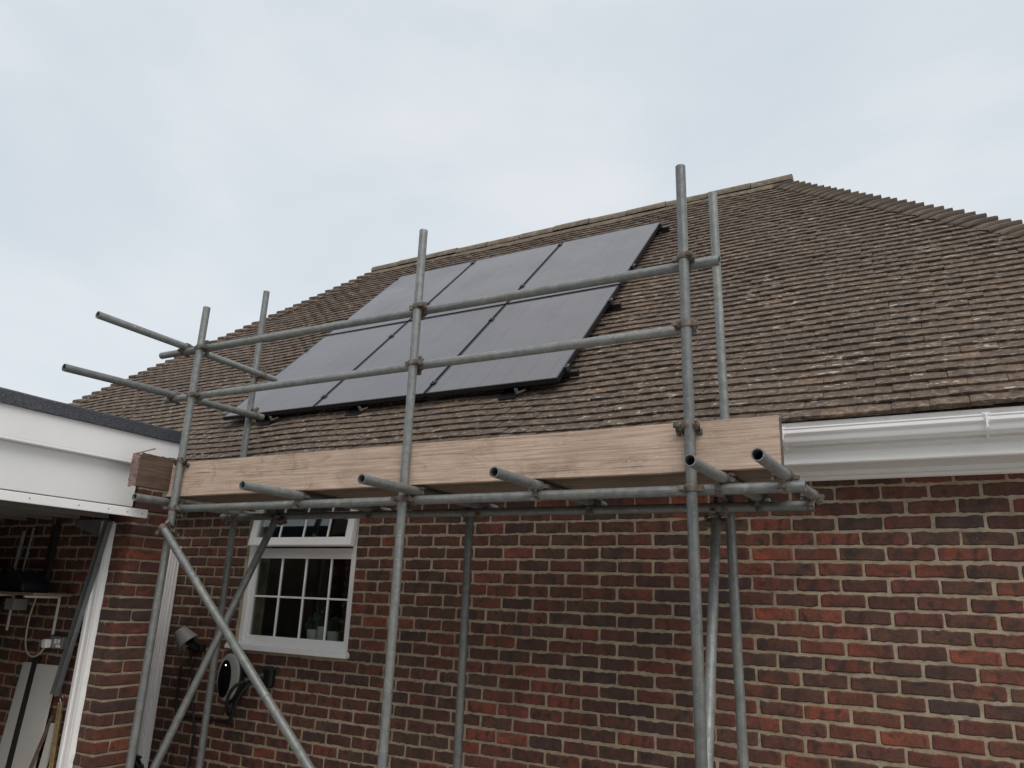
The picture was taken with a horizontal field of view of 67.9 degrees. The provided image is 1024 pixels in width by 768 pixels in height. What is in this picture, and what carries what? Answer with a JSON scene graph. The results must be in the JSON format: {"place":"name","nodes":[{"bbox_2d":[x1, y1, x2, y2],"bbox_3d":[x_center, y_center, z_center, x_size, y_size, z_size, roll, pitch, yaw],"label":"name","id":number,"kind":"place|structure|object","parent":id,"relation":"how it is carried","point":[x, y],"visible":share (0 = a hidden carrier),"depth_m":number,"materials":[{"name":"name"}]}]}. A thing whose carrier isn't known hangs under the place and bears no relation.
{"place":"outdoors","nodes":[
{"label":"outdoors","id":0,"kind":"place"},
{"bbox_2d":[134,754,143,767],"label":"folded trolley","id":1,"kind":"object","parent":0,"point":[138,763],"visible":0.28,"depth_m":5.64,"materials":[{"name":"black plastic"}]},
{"bbox_2d":[0,0,1023,403],"label":"sky","id":2,"kind":"structure","parent":0,"point":[162,162],"materials":[{"name":"white"}]},
{"label":"ground","id":3,"kind":"structure","parent":0,"visible":0},
{"bbox_2d":[0,662,31,767],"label":"leaning board","id":4,"kind":"object","parent":3,"relation":"on","point":[7,736],"visible":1,"depth_m":5.06,"materials":[{"name":"grey wood"}]},
{"bbox_2d":[5,655,39,767],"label":"leaning board","id":5,"kind":"object","parent":3,"relation":"on","point":[35,661],"visible":0.78,"depth_m":5.02,"materials":[{"name":"wood"}]},
{"bbox_2d":[11,664,58,767],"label":"leaning board","id":6,"kind":"object","parent":3,"relation":"on","point":[35,717],"visible":0.89,"depth_m":4.95,"materials":[{"name":"grey wood"}]},
{"bbox_2d":[29,716,53,767],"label":"timber batten","id":7,"kind":"object","parent":3,"relation":"on","point":[41,742],"visible":1,"depth_m":4.84,"materials":[{"name":"brown wood"}]},
{"bbox_2d":[38,723,54,767],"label":"leaning board","id":8,"kind":"object","parent":3,"relation":"on","point":[45,756],"visible":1,"depth_m":4.82,"materials":[{"name":"grey wood"}]},
{"bbox_2d":[0,387,181,767],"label":"garage","id":9,"kind":"structure","parent":3,"relation":"on","point":[66,466],"depth_m":4.94,"materials":[{"name":"brick"}]},
{"bbox_2d":[4,598,28,609],"bbox_3d":[-3.496,1.551,5.364,0.115,0.077,0.100,-7,-18,28],"label":"junction box","id":10,"kind":"object","parent":9,"relation":"attached to","point":[16,604],"visible":1,"depth_m":5.33,"materials":[{"name":"grey plastic"}]},
{"bbox_2d":[13,531,26,569],"bbox_3d":[-3.580,1.229,5.519,0.030,0.328,0.061,3,-16,-4],"label":"white pole","id":11,"kind":"object","parent":9,"relation":"on","point":[19,549],"visible":0.83,"depth_m":5.52,"materials":[{"name":"grey plastic"}]},
{"bbox_2d":[0,591,72,634],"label":"garage shelf","id":12,"kind":"object","parent":9,"relation":"attached to","point":[58,596],"visible":1,"depth_m":5.12,"materials":[{"name":"metal"}]},
{"bbox_2d":[0,566,48,592],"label":"tool bag","id":13,"kind":"object","parent":12,"relation":"on","point":[13,580],"visible":0.99,"depth_m":5.19,"materials":[{"name":"black fabric"}]},
{"bbox_2d":[21,528,34,570],"bbox_3d":[-3.482,1.208,5.469,0.019,0.347,0.052,2,-16,1],"label":"thin pole","id":14,"kind":"object","parent":13,"relation":"on","point":[28,549],"visible":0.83,"depth_m":5.47,"materials":[{"name":"grey plastic"}]},
{"bbox_2d":[42,524,60,582],"bbox_3d":[-3.254,1.225,5.359,0.075,0.473,0.045,-7,-18,28],"label":"upright batten","id":15,"kind":"object","parent":9,"relation":"attached to","point":[51,551],"visible":0.71,"depth_m":5.36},
{"bbox_2d":[50,636,66,648],"bbox_3d":[-3.030,1.726,5.078,0.135,0.076,0.035,-7,-18,28],"label":"wall socket","id":16,"kind":"object","parent":9,"relation":"attached to","point":[57,642],"depth_m":5.06,"materials":[{"name":"plastic"}]},
{"bbox_2d":[25,598,51,657],"bbox_3d":[-3.216,1.656,5.170,0.310,0.382,0.045,-7,-19,30],"label":"plug and lead","id":17,"kind":"object","parent":16,"relation":"attached to","point":[45,643],"visible":1,"depth_m":5.12,"materials":[{"name":"plastic"}]},
{"bbox_2d":[0,490,147,520],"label":"garage door","id":18,"kind":"structure","parent":9,"relation":"in","point":[13,505],"depth_m":4.72,"materials":[{"name":"plastic"}]},
{"bbox_2d":[62,164,824,767],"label":"scaffold","id":19,"kind":"object","parent":3,"relation":"on","point":[726,488],"visible":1,"depth_m":4.09,"materials":[{"name":"grey metal"}]},
{"bbox_2d":[128,448,173,490],"bbox_3d":[-2.164,0.637,5.215,0.059,0.267,0.958,-7,-18,28],"label":"end toe board","id":20,"kind":"object","parent":19,"relation":"attached to","point":[150,471],"visible":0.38,"depth_m":4.90,"materials":[{"name":"brown wood"}]},
{"bbox_2d":[162,415,783,497],"bbox_3d":[-0.581,0.443,4.131,3.928,0.225,0.042,-7,-18,28],"label":"toe board","id":21,"kind":"object","parent":19,"relation":"on","point":[727,445],"visible":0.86,"depth_m":3.80,"materials":[{"name":"brown wood"}]},
{"bbox_2d":[179,469,777,501],"bbox_3d":[-0.502,0.564,4.209,3.823,0.040,0.230,-7,-18,28],"label":"scaffold board","id":22,"kind":"object","parent":19,"relation":"on","point":[743,474],"visible":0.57,"depth_m":3.92,"materials":[{"name":"brown wood"}]},
{"bbox_2d":[211,478,779,502],"bbox_3d":[-0.390,0.623,4.397,3.788,0.041,0.228,-7,-18,28],"label":"scaffold board","id":23,"kind":"object","parent":19,"relation":"on","point":[575,487],"visible":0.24,"depth_m":4.02,"materials":[{"name":"brown wood"}]},
{"bbox_2d":[68,174,1023,767],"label":"brick house","id":24,"kind":"structure","parent":3,"relation":"on","point":[874,352],"depth_m":4.63,"materials":[{"name":"brick"}]},
{"bbox_2d":[136,546,181,767],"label":"passage door","id":25,"kind":"structure","parent":24,"relation":"attached to","point":[150,705],"depth_m":6.13,"materials":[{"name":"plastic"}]},
{"bbox_2d":[174,626,205,767],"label":"wall lamp","id":26,"kind":"object","parent":24,"relation":"attached to","point":[185,637],"visible":0.95,"depth_m":5.92,"materials":[{"name":"grey plastic"}]},
{"bbox_2d":[175,666,233,721],"bbox_3d":[-2.371,2.394,5.871,0.656,0.363,0.021,-7,-18,28],"label":"wall conduit","id":27,"kind":"object","parent":24,"relation":"attached to","point":[187,715],"depth_m":5.97,"materials":[{"name":"black plastic"}]},
{"bbox_2d":[217,653,247,702],"bbox_3d":[-2.098,2.204,5.715,0.247,0.354,0.118,-7,-18,28],"label":"ev charger","id":28,"kind":"object","parent":24,"relation":"attached to","point":[231,672],"visible":0.87,"depth_m":5.66,"materials":[{"name":"black plastic"}]},
{"bbox_2d":[225,680,244,715],"bbox_3d":[-2.049,2.296,5.567,0.101,0.266,0.252,12,-19,-31],"label":"charging cable","id":29,"kind":"object","parent":28,"relation":"attached to","point":[227,710],"visible":0.98,"depth_m":5.52,"materials":[{"name":"black rubber"}]},
{"bbox_2d":[226,682,251,726],"bbox_3d":[-2.020,2.332,5.563,0.094,0.343,0.346,17,-21,-40],"label":"looped cable","id":30,"kind":"object","parent":28,"relation":"hanging from","point":[245,688],"visible":0.94,"depth_m":5.49,"materials":[{"name":"black rubber"}]},
{"bbox_2d":[244,667,275,687],"bbox_3d":[-1.850,2.152,5.580,0.218,0.140,0.093,5,-16,-11],"label":"cable holder","id":31,"kind":"object","parent":24,"relation":"attached to","point":[267,675],"visible":0.78,"depth_m":5.56,"materials":[{"name":"black plastic"}]},
{"bbox_2d":[257,415,278,425],"bbox_3d":[-2.040,0.304,6.432,0.196,0.110,0.110,-7,-18,28],"label":"roof bracket","id":32,"kind":"object","parent":24,"relation":"attached to","point":[267,420],"visible":0.98,"depth_m":6.41,"materials":[{"name":"black metal"}]},
{"bbox_2d":[224,507,359,658],"bbox_3d":[-1.628,1.434,5.795,1.210,1.160,0.173,-7,-18,28],"label":"window","id":33,"kind":"structure","parent":24,"relation":"in","point":[287,645],"depth_m":5.72,"materials":[{"name":"plastic"}]},
{"bbox_2d":[304,612,319,638],"bbox_3d":[-1.509,1.848,5.776,0.182,0.227,0.108,-7,-18,28],"label":"plant pot","id":34,"kind":"object","parent":24,"relation":"on","point":[310,627],"visible":0.84,"depth_m":5.76,"materials":[{"name":"white ceramic"}]},
{"bbox_2d":[316,609,331,639],"bbox_3d":[-1.426,1.827,5.737,0.090,0.251,0.153,11,-18,-29],"label":"plant pot","id":35,"kind":"object","parent":24,"relation":"on","point":[320,629],"visible":0.67,"depth_m":5.73,"materials":[{"name":"white ceramic"}]},
{"bbox_2d":[323,615,343,640],"bbox_3d":[-1.330,1.835,5.687,0.196,0.216,0.105,-7,-18,28],"label":"plant pot","id":36,"kind":"object","parent":24,"relation":"on","point":[332,635],"visible":0.89,"depth_m":5.67,"materials":[{"name":"white ceramic"}]},
{"bbox_2d":[344,405,367,415],"bbox_3d":[-1.202,0.206,5.975,0.196,0.110,0.110,-7,-18,28],"label":"roof bracket","id":37,"kind":"object","parent":24,"relation":"attached to","point":[356,410],"visible":1,"depth_m":5.96,"materials":[{"name":"black metal"}]},
{"bbox_2d":[233,364,579,406],"bbox_3d":[-1.006,0.096,6.017,3.370,0.117,0.159,-7,-18,28],"label":"mounting rail","id":38,"kind":"object","parent":24,"relation":"attached to","point":[568,374],"visible":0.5,"depth_m":5.22,"materials":[{"name":"black metal"}]},
{"bbox_2d":[222,322,406,420],"bbox_3d":[-1.769,-0.141,7.021,1.052,1.148,1.148,-7,-18,28],"label":"solar panel","id":39,"kind":"object","parent":38,"relation":"attached to","point":[343,352],"visible":0.93,"depth_m":6.97,"materials":[{"name":"black glass"}]},
{"bbox_2d":[314,305,504,409],"bbox_3d":[-0.826,-0.252,6.507,1.073,1.148,1.148,-7,-18,28],"label":"solar panel","id":40,"kind":"object","parent":38,"relation":"attached to","point":[450,335],"visible":0.9,"depth_m":6.41,"materials":[{"name":"black glass"}]},
{"bbox_2d":[425,285,619,396],"bbox_3d":[0.131,-0.364,5.986,1.081,1.148,1.148,-7,-18,28],"label":"solar panel","id":41,"kind":"object","parent":38,"relation":"attached to","point":[567,317],"visible":1,"depth_m":5.88,"materials":[{"name":"black glass"}]},
{"bbox_2d":[304,298,621,351],"bbox_3d":[-0.593,-0.456,6.894,3.370,0.117,0.159,-7,-18,28],"label":"mounting rail","id":42,"kind":"object","parent":24,"relation":"attached to","point":[612,306],"visible":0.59,"depth_m":6.10,"materials":[{"name":"black metal"}]},
{"bbox_2d":[343,264,642,319],"bbox_3d":[-0.319,-0.822,7.475,3.370,0.117,0.159,-7,-18,28],"label":"mounting rail","id":43,"kind":"object","parent":24,"relation":"attached to","point":[631,265],"visible":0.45,"depth_m":6.68,"materials":[{"name":"black metal"}]},
{"bbox_2d":[327,261,474,335],"bbox_3d":[-1.169,-0.944,8.296,1.052,1.155,1.156,-7,-18,28],"label":"solar panel","id":44,"kind":"object","parent":43,"relation":"attached to","point":[397,294],"visible":0.8,"depth_m":8.32,"materials":[{"name":"grey glass"}]},
{"bbox_2d":[410,242,561,320],"bbox_3d":[-0.225,-1.054,7.782,1.073,1.155,1.156,-7,-18,28],"label":"solar panel","id":45,"kind":"object","parent":43,"relation":"attached to","point":[508,272],"visible":0.77,"depth_m":7.81,"materials":[{"name":"grey glass"}]},
{"bbox_2d":[507,221,660,303],"bbox_3d":[0.732,-1.166,7.260,1.081,1.155,1.156,-7,-18,28],"label":"solar panel","id":46,"kind":"object","parent":43,"relation":"attached to","point":[617,251],"visible":0.84,"depth_m":7.27,"materials":[{"name":"grey glass"}]},
{"bbox_2d":[497,387,525,399],"bbox_3d":[0.012,0.064,5.313,0.196,0.110,0.110,-7,-18,28],"label":"roof bracket","id":47,"kind":"object","parent":24,"relation":"attached to","point":[510,393],"visible":1,"depth_m":5.30,"materials":[{"name":"black metal"}]},
{"bbox_2d":[394,222,669,279],"bbox_3d":[0.092,-1.371,8.348,3.370,0.117,0.159,-7,-18,28],"label":"mounting rail","id":48,"kind":"object","parent":24,"relation":"attached to","point":[662,229],"visible":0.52,"depth_m":7.55,"materials":[{"name":"black metal"}]}
]}

